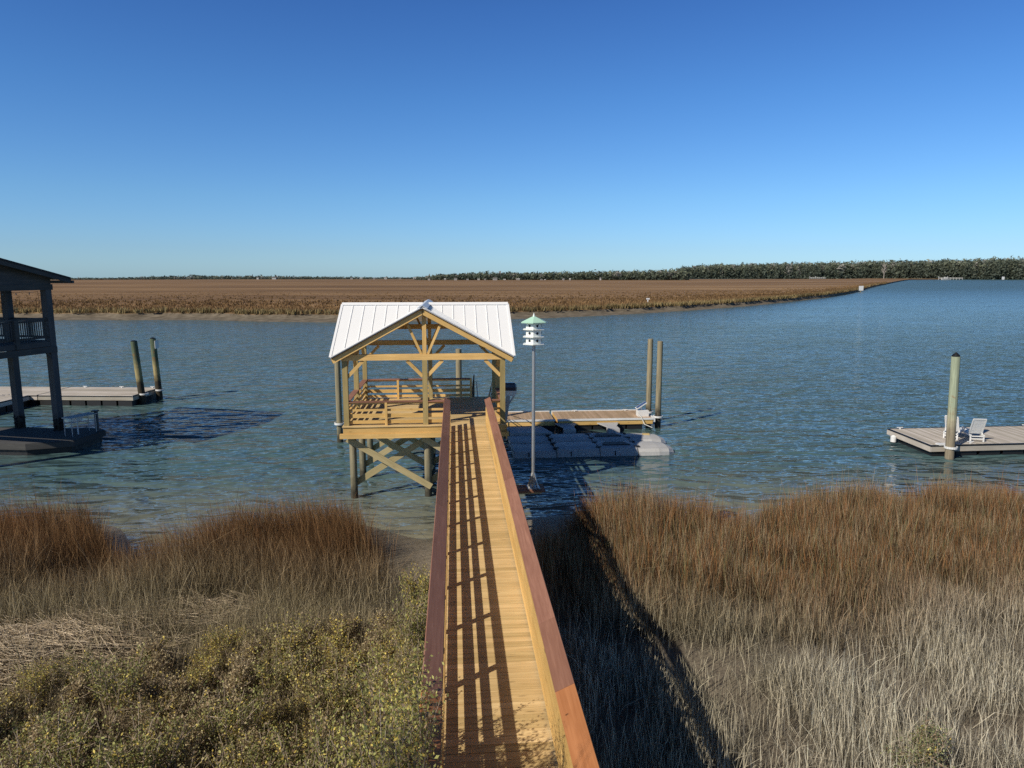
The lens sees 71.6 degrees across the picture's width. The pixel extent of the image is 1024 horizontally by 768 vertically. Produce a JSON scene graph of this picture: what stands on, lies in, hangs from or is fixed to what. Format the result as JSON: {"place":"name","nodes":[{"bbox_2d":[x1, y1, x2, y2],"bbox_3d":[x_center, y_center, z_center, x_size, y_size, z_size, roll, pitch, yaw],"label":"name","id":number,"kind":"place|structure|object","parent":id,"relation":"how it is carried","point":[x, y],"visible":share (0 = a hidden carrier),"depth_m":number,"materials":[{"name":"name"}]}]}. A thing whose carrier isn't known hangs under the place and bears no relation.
{"place":"outdoors","nodes":[
{"label":"outdoors","id":0,"kind":"place"},
{"bbox_2d":[0,278,940,321],"bbox_3d":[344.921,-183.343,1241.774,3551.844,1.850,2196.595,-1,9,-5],"label":"terrain","id":1,"kind":"structure","parent":0,"point":[298,287],"depth_m":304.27,"materials":[{"name":"brown plant"}]},
{"bbox_2d":[50,274,418,279],"bbox_3d":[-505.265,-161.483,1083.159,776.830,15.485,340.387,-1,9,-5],"label":"woodland","id":2,"kind":"object","parent":1,"relation":"on","point":[164,277],"visible":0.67,"depth_m":1144.13,"materials":[{"name":"green plant"}]},
{"bbox_2d":[414,267,691,279],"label":"woodland","id":3,"kind":"object","parent":1,"relation":"on","point":[669,274],"visible":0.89,"depth_m":940.48,"materials":[{"name":"green plant"}]},
{"bbox_2d":[676,255,1023,279],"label":"woodland","id":4,"kind":"object","parent":1,"relation":"on","point":[993,268],"visible":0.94,"depth_m":1310.51,"materials":[{"name":"green plant"}]},
{"bbox_2d":[0,279,1023,554],"bbox_3d":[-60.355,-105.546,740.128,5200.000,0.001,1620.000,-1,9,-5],"label":"water","id":5,"kind":"structure","parent":0,"point":[768,401],"depth_m":48.08,"materials":[{"name":"blue liquid"}]},
{"bbox_2d":[0,258,73,430],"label":"boathouse","id":6,"kind":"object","parent":5,"relation":"in","point":[15,276],"visible":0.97,"depth_m":35.44,"materials":[{"name":"brown wood"}]},
{"bbox_2d":[0,410,105,455],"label":"floating platform","id":7,"kind":"structure","parent":5,"relation":"on","point":[26,441],"depth_m":34.61,"materials":[{"name":"black metal"}]},
{"bbox_2d":[62,412,96,436],"bbox_3d":[-21.613,2.030,35.549,0.620,0.950,1.500,3,9,20],"label":"cleaning table","id":8,"kind":"object","parent":7,"relation":"on","point":[77,418],"visible":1,"depth_m":35.36,"materials":[{"name":"silver metal"}]},
{"bbox_2d":[0,386,164,412],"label":"floating dock","id":9,"kind":"object","parent":5,"relation":"on","point":[101,396],"visible":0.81,"depth_m":46.66,"materials":[{"name":"grey wood"}]},
{"bbox_2d":[130,340,146,403],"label":"mooring pile","id":10,"kind":"object","parent":5,"relation":"in","point":[137,369],"visible":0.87,"depth_m":46.84,"materials":[{"name":"brown wood"}]},
{"bbox_2d":[150,337,162,399],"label":"mooring pile","id":11,"kind":"object","parent":5,"relation":"in","point":[154,344],"visible":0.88,"depth_m":48.49,"materials":[{"name":"brown wood"}]},
{"bbox_2d":[334,360,343,442],"bbox_3d":[-8.824,1.343,36.233,0.529,6.100,0.529,-1,9,-5],"label":"mooring pile","id":12,"kind":"object","parent":5,"relation":"in","point":[339,423],"visible":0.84,"depth_m":36.05,"materials":[{"name":"brown wood"}]},
{"bbox_2d":[329,299,515,498],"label":"pavilion","id":13,"kind":"structure","parent":5,"relation":"in","point":[382,419],"depth_m":27.40,"materials":[{"name":"brown wood"}]},
{"bbox_2d":[505,382,516,435],"bbox_3d":[-0.204,1.094,30.199,0.810,2.328,0.600,-1,9,-5],"label":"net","id":14,"kind":"object","parent":13,"relation":"attached to","point":[510,388],"visible":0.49,"depth_m":29.96,"materials":[{"name":"white plastic"}]},
{"bbox_2d":[456,349,461,393],"bbox_3d":[-2.820,1.125,37.908,0.330,6.020,0.330,-1,9,-5],"label":"mooring pile","id":15,"kind":"object","parent":5,"relation":"in","point":[458,368],"visible":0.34,"depth_m":37.52,"materials":[{"name":"beige wood"}]},
{"bbox_2d":[507,409,662,430],"bbox_3d":[2.479,2.191,40.272,11.895,0.992,2.560,-1,9,-5],"label":"floating dock","id":16,"kind":"object","parent":5,"relation":"on","point":[590,419],"visible":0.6,"depth_m":39.43,"materials":[{"name":"beige wood"}]},
{"bbox_2d":[472,375,491,396],"bbox_3d":[-1.535,0.754,36.073,0.990,3.374,6.218,-1,9,-5],"label":"gangway","id":17,"kind":"object","parent":16,"relation":"on","point":[473,389],"visible":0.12,"depth_m":34.46,"materials":[{"name":"silver metal"}]},
{"bbox_2d":[635,401,648,416],"bbox_3d":[7.330,1.401,40.100,0.683,0.806,0.500,-1,9,-5],"label":"dock box","id":18,"kind":"object","parent":16,"relation":"on","point":[643,412],"visible":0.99,"depth_m":39.92,"materials":[{"name":"white plastic"}]},
{"bbox_2d":[507,422,673,457],"bbox_3d":[3.795,2.865,36.270,7.945,0.600,5.702,-1,9,-5],"label":"boat lift","id":19,"kind":"object","parent":5,"relation":"on","point":[613,440],"visible":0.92,"depth_m":34.63,"materials":[{"name":"grey plastic"}]},
{"bbox_2d":[646,339,652,413],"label":"mooring pile","id":20,"kind":"object","parent":5,"relation":"in","point":[649,374],"visible":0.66,"depth_m":40.79,"materials":[{"name":"beige wood"}]},
{"bbox_2d":[655,341,662,427],"bbox_3d":[8.197,0.726,39.711,0.330,6.260,0.330,-1,9,-5],"label":"mooring pile","id":21,"kind":"object","parent":5,"relation":"in","point":[659,382],"visible":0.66,"depth_m":39.48,"materials":[{"name":"beige wood"}]},
{"bbox_2d":[944,352,960,458],"bbox_3d":[20.395,1.706,32.922,0.626,6.408,0.395,-2,9,-13],"label":"mooring pile","id":22,"kind":"object","parent":5,"relation":"in","point":[953,401],"visible":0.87,"depth_m":32.67,"materials":[{"name":"beige wood"}]},
{"bbox_2d":[887,424,1023,455],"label":"floating dock","id":23,"kind":"object","parent":5,"relation":"on","point":[998,440],"visible":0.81,"depth_m":34.59,"materials":[{"name":"grey wood"}]},
{"bbox_2d":[943,415,965,439],"bbox_3d":[21.954,2.043,35.125,1.607,1.148,0.670,-8,12,-42],"label":"sun lounger","id":24,"kind":"object","parent":23,"relation":"on","point":[958,430],"visible":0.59,"depth_m":34.72,"materials":[{"name":"white plastic"}]},
{"bbox_2d":[957,419,986,441],"bbox_3d":[22.447,2.109,34.697,0.670,1.148,1.607,1,9,9],"label":"sun lounger","id":25,"kind":"object","parent":23,"relation":"on","point":[979,425],"visible":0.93,"depth_m":34.10,"materials":[{"name":"white plastic"}]},
{"bbox_2d":[0,446,1023,767],"bbox_3d":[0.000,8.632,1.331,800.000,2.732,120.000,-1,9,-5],"label":"ground","id":26,"kind":"structure","parent":0,"point":[418,550],"depth_m":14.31,"materials":[{"name":"beige plant"}]},
{"bbox_2d":[0,685,20,716],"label":"salt shrub","id":27,"kind":"object","parent":26,"relation":"on","point":[3,691],"visible":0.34,"depth_m":11.79,"materials":[{"name":"green plant"}]},
{"bbox_2d":[0,750,28,767],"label":"salt shrub","id":28,"kind":"object","parent":26,"relation":"on","point":[6,763],"visible":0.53,"depth_m":10.28,"materials":[{"name":"green plant"}]},
{"bbox_2d":[0,704,46,765],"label":"salt shrub","id":29,"kind":"object","parent":26,"relation":"on","point":[22,738],"visible":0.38,"depth_m":10.82,"materials":[{"name":"green plant"}]},
{"bbox_2d":[0,682,48,743],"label":"salt shrub","id":30,"kind":"object","parent":26,"relation":"on","point":[7,713],"visible":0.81,"depth_m":11.36,"materials":[{"name":"green plant"}]},
{"bbox_2d":[7,653,59,709],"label":"salt shrub","id":31,"kind":"object","parent":26,"relation":"on","point":[31,680],"visible":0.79,"depth_m":12.08,"materials":[{"name":"green plant"}]},
{"bbox_2d":[1,707,76,767],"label":"salt shrub","id":32,"kind":"object","parent":26,"relation":"on","point":[36,734],"visible":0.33,"depth_m":10.67,"materials":[{"name":"green plant"}]},
{"bbox_2d":[0,684,100,767],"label":"salt shrub","id":33,"kind":"object","parent":26,"relation":"on","point":[77,741],"visible":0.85,"depth_m":10.09,"materials":[{"name":"green plant"}]},
{"bbox_2d":[43,701,100,743],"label":"salt shrub","id":34,"kind":"object","parent":26,"relation":"on","point":[89,719],"visible":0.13,"depth_m":11.31,"materials":[{"name":"green plant"}]},
{"bbox_2d":[42,667,102,725],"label":"salt shrub","id":35,"kind":"object","parent":26,"relation":"on","point":[80,692],"visible":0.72,"depth_m":11.91,"materials":[{"name":"green plant"}]},
{"bbox_2d":[41,642,109,690],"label":"salt shrub","id":36,"kind":"object","parent":26,"relation":"on","point":[72,665],"visible":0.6,"depth_m":12.48,"materials":[{"name":"green plant"}]},
{"bbox_2d":[55,725,100,767],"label":"salt shrub","id":37,"kind":"object","parent":26,"relation":"on","point":[84,750],"visible":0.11,"depth_m":10.69,"materials":[{"name":"green plant"}]},
{"bbox_2d":[25,726,155,767],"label":"salt shrub","id":38,"kind":"object","parent":26,"relation":"on","point":[94,759],"visible":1,"depth_m":9.25,"materials":[{"name":"green plant"}]},
{"bbox_2d":[89,659,126,711],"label":"salt shrub","id":39,"kind":"object","parent":26,"relation":"on","point":[103,666],"visible":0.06,"depth_m":12.57,"materials":[{"name":"green plant"}]},
{"bbox_2d":[78,639,153,730],"bbox_3d":[-6.554,5.149,11.903,1.176,1.687,1.421,-1,9,-4],"label":"salt shrub","id":40,"kind":"object","parent":26,"relation":"on","point":[127,682],"visible":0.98,"depth_m":11.66,"materials":[{"name":"green plant"}]},
{"bbox_2d":[84,731,150,767],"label":"salt shrub","id":41,"kind":"object","parent":26,"relation":"on","point":[112,757],"visible":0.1,"depth_m":10.46,"materials":[{"name":"green plant"}]},
{"bbox_2d":[100,711,147,751],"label":"salt shrub","id":42,"kind":"object","parent":26,"relation":"on","point":[121,727],"visible":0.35,"depth_m":11.17,"materials":[{"name":"green plant"}]},
{"bbox_2d":[54,694,213,767],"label":"salt shrub","id":43,"kind":"object","parent":26,"relation":"on","point":[135,752],"visible":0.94,"depth_m":9.99,"materials":[{"name":"green plant"}]},
{"bbox_2d":[0,587,294,748],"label":"reed wrack","id":44,"kind":"object","parent":26,"relation":"on","point":[68,627],"visible":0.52,"depth_m":14.25,"materials":[{"name":"beige plant"}]},
{"bbox_2d":[126,629,184,680],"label":"salt shrub","id":45,"kind":"object","parent":26,"relation":"on","point":[154,650],"visible":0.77,"depth_m":12.94,"materials":[{"name":"green plant"}]},
{"bbox_2d":[127,687,189,758],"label":"salt shrub","id":46,"kind":"object","parent":26,"relation":"on","point":[170,716],"visible":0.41,"depth_m":11.20,"materials":[{"name":"green plant"}]},
{"bbox_2d":[143,667,173,695],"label":"salt shrub","id":47,"kind":"object","parent":26,"relation":"on","point":[157,680],"visible":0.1,"depth_m":12.34,"materials":[{"name":"green plant"}]},
{"bbox_2d":[117,667,203,728],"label":"salt shrub","id":48,"kind":"object","parent":26,"relation":"on","point":[154,695],"visible":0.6,"depth_m":11.65,"materials":[{"name":"green plant"}]},
{"bbox_2d":[148,666,207,715],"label":"salt shrub","id":49,"kind":"object","parent":26,"relation":"on","point":[176,684],"visible":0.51,"depth_m":11.88,"materials":[{"name":"green plant"}]},
{"bbox_2d":[147,710,211,766],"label":"salt shrub","id":50,"kind":"object","parent":26,"relation":"on","point":[192,732],"visible":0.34,"depth_m":10.69,"materials":[{"name":"green plant"}]},
{"bbox_2d":[152,724,224,767],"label":"salt shrub","id":51,"kind":"object","parent":26,"relation":"on","point":[201,758],"visible":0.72,"depth_m":10.29,"materials":[{"name":"green plant"}]},
{"bbox_2d":[172,651,221,703],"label":"salt shrub","id":52,"kind":"object","parent":26,"relation":"on","point":[206,667],"visible":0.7,"depth_m":12.65,"materials":[{"name":"green plant"}]},
{"bbox_2d":[165,683,241,753],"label":"salt shrub","id":53,"kind":"object","parent":26,"relation":"on","point":[207,702],"visible":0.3,"depth_m":11.39,"materials":[{"name":"green plant"}]},
{"bbox_2d":[185,638,229,675],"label":"salt shrub","id":54,"kind":"object","parent":26,"relation":"on","point":[206,655],"visible":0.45,"depth_m":13.26,"materials":[{"name":"green plant"}]},
{"bbox_2d":[0,460,431,767],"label":"marsh grass","id":55,"kind":"structure","parent":26,"relation":"on","point":[27,549],"depth_m":17.75,"materials":[{"name":"plant"}]},
{"bbox_2d":[201,625,249,657],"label":"salt shrub","id":56,"kind":"object","parent":26,"relation":"on","point":[214,640],"visible":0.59,"depth_m":13.77,"materials":[{"name":"green plant"}]},
{"bbox_2d":[208,645,249,690],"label":"salt shrub","id":57,"kind":"object","parent":26,"relation":"on","point":[225,671],"visible":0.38,"depth_m":13.12,"materials":[{"name":"green plant"}]},
{"bbox_2d":[172,671,287,767],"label":"salt shrub","id":58,"kind":"object","parent":26,"relation":"on","point":[222,721],"visible":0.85,"depth_m":10.82,"materials":[{"name":"green plant"}]},
{"bbox_2d":[209,649,262,721],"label":"salt shrub","id":59,"kind":"object","parent":26,"relation":"on","point":[239,671],"visible":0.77,"depth_m":12.29,"materials":[{"name":"green plant"}]},
{"bbox_2d":[219,622,265,670],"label":"salt shrub","id":60,"kind":"object","parent":26,"relation":"on","point":[253,634],"visible":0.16,"depth_m":13.80,"materials":[{"name":"green plant"}]},
{"bbox_2d":[213,718,273,767],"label":"salt shrub","id":61,"kind":"object","parent":26,"relation":"on","point":[248,730],"visible":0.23,"depth_m":10.57,"materials":[{"name":"green plant"}]},
{"bbox_2d":[194,722,306,767],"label":"salt shrub","id":62,"kind":"object","parent":26,"relation":"on","point":[233,760],"visible":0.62,"depth_m":10.07,"materials":[{"name":"green plant"}]},
{"bbox_2d":[230,632,272,689],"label":"salt shrub","id":63,"kind":"object","parent":26,"relation":"on","point":[251,648],"visible":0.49,"depth_m":13.30,"materials":[{"name":"green plant"}]},
{"bbox_2d":[230,696,276,732],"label":"salt shrub","id":64,"kind":"object","parent":26,"relation":"on","point":[251,715],"visible":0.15,"depth_m":11.70,"materials":[{"name":"green plant"}]},
{"bbox_2d":[252,701,292,749],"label":"salt shrub","id":65,"kind":"object","parent":26,"relation":"on","point":[273,718],"visible":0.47,"depth_m":11.15,"materials":[{"name":"green plant"}]},
{"bbox_2d":[247,647,308,702],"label":"salt shrub","id":66,"kind":"object","parent":26,"relation":"on","point":[266,664],"visible":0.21,"depth_m":12.96,"materials":[{"name":"green plant"}]},
{"bbox_2d":[230,716,326,767],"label":"salt shrub","id":67,"kind":"object","parent":26,"relation":"on","point":[252,761],"visible":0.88,"depth_m":10.00,"materials":[{"name":"green plant"}]},
{"bbox_2d":[244,639,312,723],"bbox_3d":[-4.204,5.311,12.584,1.269,1.419,1.037,5,10,29],"label":"salt shrub","id":68,"kind":"object","parent":26,"relation":"on","point":[276,673],"visible":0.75,"depth_m":12.47,"materials":[{"name":"green plant"}]},
{"bbox_2d":[251,602,319,667],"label":"salt shrub","id":69,"kind":"object","parent":26,"relation":"on","point":[293,642],"visible":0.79,"depth_m":13.56,"materials":[{"name":"green plant"}]},
{"bbox_2d":[270,662,338,734],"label":"salt shrub","id":70,"kind":"object","parent":26,"relation":"on","point":[301,707],"visible":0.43,"depth_m":11.75,"materials":[{"name":"green plant"}]},
{"bbox_2d":[269,637,358,700],"bbox_3d":[-3.484,5.203,12.564,1.363,1.709,1.281,6,10,32],"label":"salt shrub","id":71,"kind":"object","parent":26,"relation":"on","point":[303,677],"visible":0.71,"depth_m":12.57,"materials":[{"name":"green plant"}]},
{"bbox_2d":[284,687,344,752],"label":"salt shrub","id":72,"kind":"object","parent":26,"relation":"on","point":[328,707],"visible":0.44,"depth_m":11.48,"materials":[{"name":"green plant"}]},
{"bbox_2d":[294,718,349,762],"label":"salt shrub","id":73,"kind":"object","parent":26,"relation":"on","point":[322,732],"visible":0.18,"depth_m":11.09,"materials":[{"name":"green plant"}]},
{"bbox_2d":[294,605,357,652],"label":"salt shrub","id":74,"kind":"object","parent":26,"relation":"on","point":[329,627],"visible":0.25,"depth_m":14.53,"materials":[{"name":"green plant"}]},
{"bbox_2d":[304,616,352,666],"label":"salt shrub","id":75,"kind":"object","parent":26,"relation":"on","point":[333,638],"visible":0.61,"depth_m":13.83,"materials":[{"name":"green plant"}]},
{"bbox_2d":[292,652,374,734],"bbox_3d":[-2.912,5.346,11.949,1.248,1.537,1.028,3,9,21],"label":"salt shrub","id":76,"kind":"object","parent":26,"relation":"on","point":[336,695],"visible":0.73,"depth_m":11.82,"materials":[{"name":"green plant"}]},
{"bbox_2d":[302,730,372,767],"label":"salt shrub","id":77,"kind":"object","parent":26,"relation":"on","point":[347,755],"visible":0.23,"depth_m":9.73,"materials":[{"name":"green plant"}]},
{"bbox_2d":[304,681,386,767],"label":"tall shrub","id":78,"kind":"object","parent":26,"relation":"on","point":[332,761],"visible":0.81,"depth_m":6.87,"materials":[{"name":"green plant"}]},
{"bbox_2d":[326,651,372,695],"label":"salt shrub","id":79,"kind":"object","parent":26,"relation":"on","point":[348,668],"visible":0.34,"depth_m":12.64,"materials":[{"name":"green plant"}]},
{"bbox_2d":[335,611,373,651],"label":"salt shrub","id":80,"kind":"object","parent":26,"relation":"on","point":[353,625],"visible":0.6,"depth_m":14.68,"materials":[{"name":"green plant"}]},
{"bbox_2d":[335,637,374,674],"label":"salt shrub","id":81,"kind":"object","parent":26,"relation":"on","point":[352,652],"visible":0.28,"depth_m":13.38,"materials":[{"name":"green plant"}]},
{"bbox_2d":[344,724,373,767],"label":"salt shrub","id":82,"kind":"object","parent":26,"relation":"on","point":[357,749],"visible":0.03,"depth_m":10.25,"materials":[{"name":"green plant"}]},
{"bbox_2d":[326,645,406,718],"bbox_3d":[-2.340,5.326,12.003,1.316,1.578,1.233,4,10,24],"label":"salt shrub","id":83,"kind":"object","parent":26,"relation":"on","point":[355,703],"visible":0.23,"depth_m":11.78,"materials":[{"name":"green plant"}]},
{"bbox_2d":[352,626,388,675],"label":"salt shrub","id":84,"kind":"object","parent":26,"relation":"on","point":[369,640],"visible":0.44,"depth_m":13.80,"materials":[{"name":"green plant"}]},
{"bbox_2d":[353,622,412,741],"bbox_3d":[-1.607,4.744,9.284,0.754,3.324,0.796,1,9,8],"label":"tall shrub","id":85,"kind":"object","parent":26,"relation":"on","point":[372,680],"visible":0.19,"depth_m":9.11,"materials":[{"name":"green plant"}]},
{"bbox_2d":[369,603,401,644],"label":"salt shrub","id":86,"kind":"object","parent":26,"relation":"on","point":[382,617],"visible":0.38,"depth_m":14.73,"materials":[{"name":"green plant"}]},
{"bbox_2d":[352,647,420,726],"bbox_3d":[-1.756,5.068,10.351,0.847,2.447,1.021,-5,10,-32],"label":"salt shrub","id":87,"kind":"object","parent":26,"relation":"on","point":[382,683],"visible":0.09,"depth_m":10.38,"materials":[{"name":"green plant"}]},
{"bbox_2d":[353,650,434,767],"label":"tall shrub","id":88,"kind":"object","parent":26,"relation":"on","point":[383,710],"visible":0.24,"depth_m":7.17,"materials":[{"name":"green plant"}]},
{"bbox_2d":[374,630,415,669],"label":"salt shrub","id":89,"kind":"object","parent":26,"relation":"on","point":[391,648],"visible":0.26,"depth_m":13.44,"materials":[{"name":"green plant"}]},
{"bbox_2d":[370,597,423,671],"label":"salt shrub","id":90,"kind":"object","parent":26,"relation":"on","point":[386,635],"visible":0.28,"depth_m":13.99,"materials":[{"name":"green plant"}]},
{"bbox_2d":[352,669,442,767],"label":"tall shrub","id":91,"kind":"object","parent":26,"relation":"on","point":[397,719],"visible":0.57,"depth_m":6.47,"materials":[{"name":"green plant"}]},
{"bbox_2d":[359,648,441,767],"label":"tall shrub","id":92,"kind":"object","parent":26,"relation":"on","point":[418,755],"visible":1,"depth_m":6.17,"materials":[{"name":"green plant"}]},
{"bbox_2d":[368,641,432,764],"bbox_3d":[-1.216,4.744,8.033,0.754,3.777,0.796,-4,10,-23],"label":"tall shrub","id":93,"kind":"object","parent":26,"relation":"on","point":[426,689],"visible":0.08,"depth_m":7.92,"materials":[{"name":"green plant"}]},
{"bbox_2d":[378,634,424,727],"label":"salt shrub","id":94,"kind":"object","parent":26,"relation":"on","point":[420,664],"visible":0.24,"depth_m":10.99,"materials":[{"name":"green plant"}]},
{"bbox_2d":[362,653,450,767],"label":"tall shrub","id":95,"kind":"object","parent":26,"relation":"on","point":[410,709],"visible":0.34,"depth_m":6.84,"materials":[{"name":"green plant"}]},
{"bbox_2d":[390,629,423,709],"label":"salt shrub","id":96,"kind":"object","parent":26,"relation":"on","point":[406,650],"visible":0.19,"depth_m":12.36,"materials":[{"name":"green plant"}]},
{"bbox_2d":[391,573,429,660],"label":"salt shrub","id":97,"kind":"object","parent":26,"relation":"on","point":[411,628],"visible":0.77,"depth_m":13.13,"materials":[{"name":"green plant"}]},
{"bbox_2d":[398,557,429,654],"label":"salt shrub","id":98,"kind":"object","parent":26,"relation":"on","point":[415,586],"visible":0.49,"depth_m":14.60,"materials":[{"name":"green plant"}]},
{"bbox_2d":[416,397,599,767],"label":"boardwalk","id":99,"kind":"structure","parent":26,"relation":"on","point":[493,638],"depth_m":10.67,"materials":[{"name":"brown wood"}]},
{"bbox_2d":[516,484,544,493],"bbox_3d":[0.473,2.835,18.895,0.760,0.157,0.570,-1,9,-5],"label":"pole bracket","id":100,"kind":"object","parent":99,"relation":"attached to","point":[522,489],"visible":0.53,"depth_m":18.73,"materials":[{"name":"brown wood"}]},
{"bbox_2d":[521,314,545,488],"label":"bird house","id":101,"kind":"structure","parent":100,"relation":"on","point":[533,336],"depth_m":18.31,"materials":[{"name":"white metal"}]},
{"bbox_2d":[880,708,954,767],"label":"salt shrub","id":102,"kind":"object","parent":26,"relation":"on","point":[922,736],"visible":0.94,"depth_m":10.75,"materials":[{"name":"green plant"}]},
{"bbox_2d":[0,0,1023,277],"label":"sky","id":103,"kind":"structure","parent":0,"point":[312,138],"materials":[{"name":"blue"}]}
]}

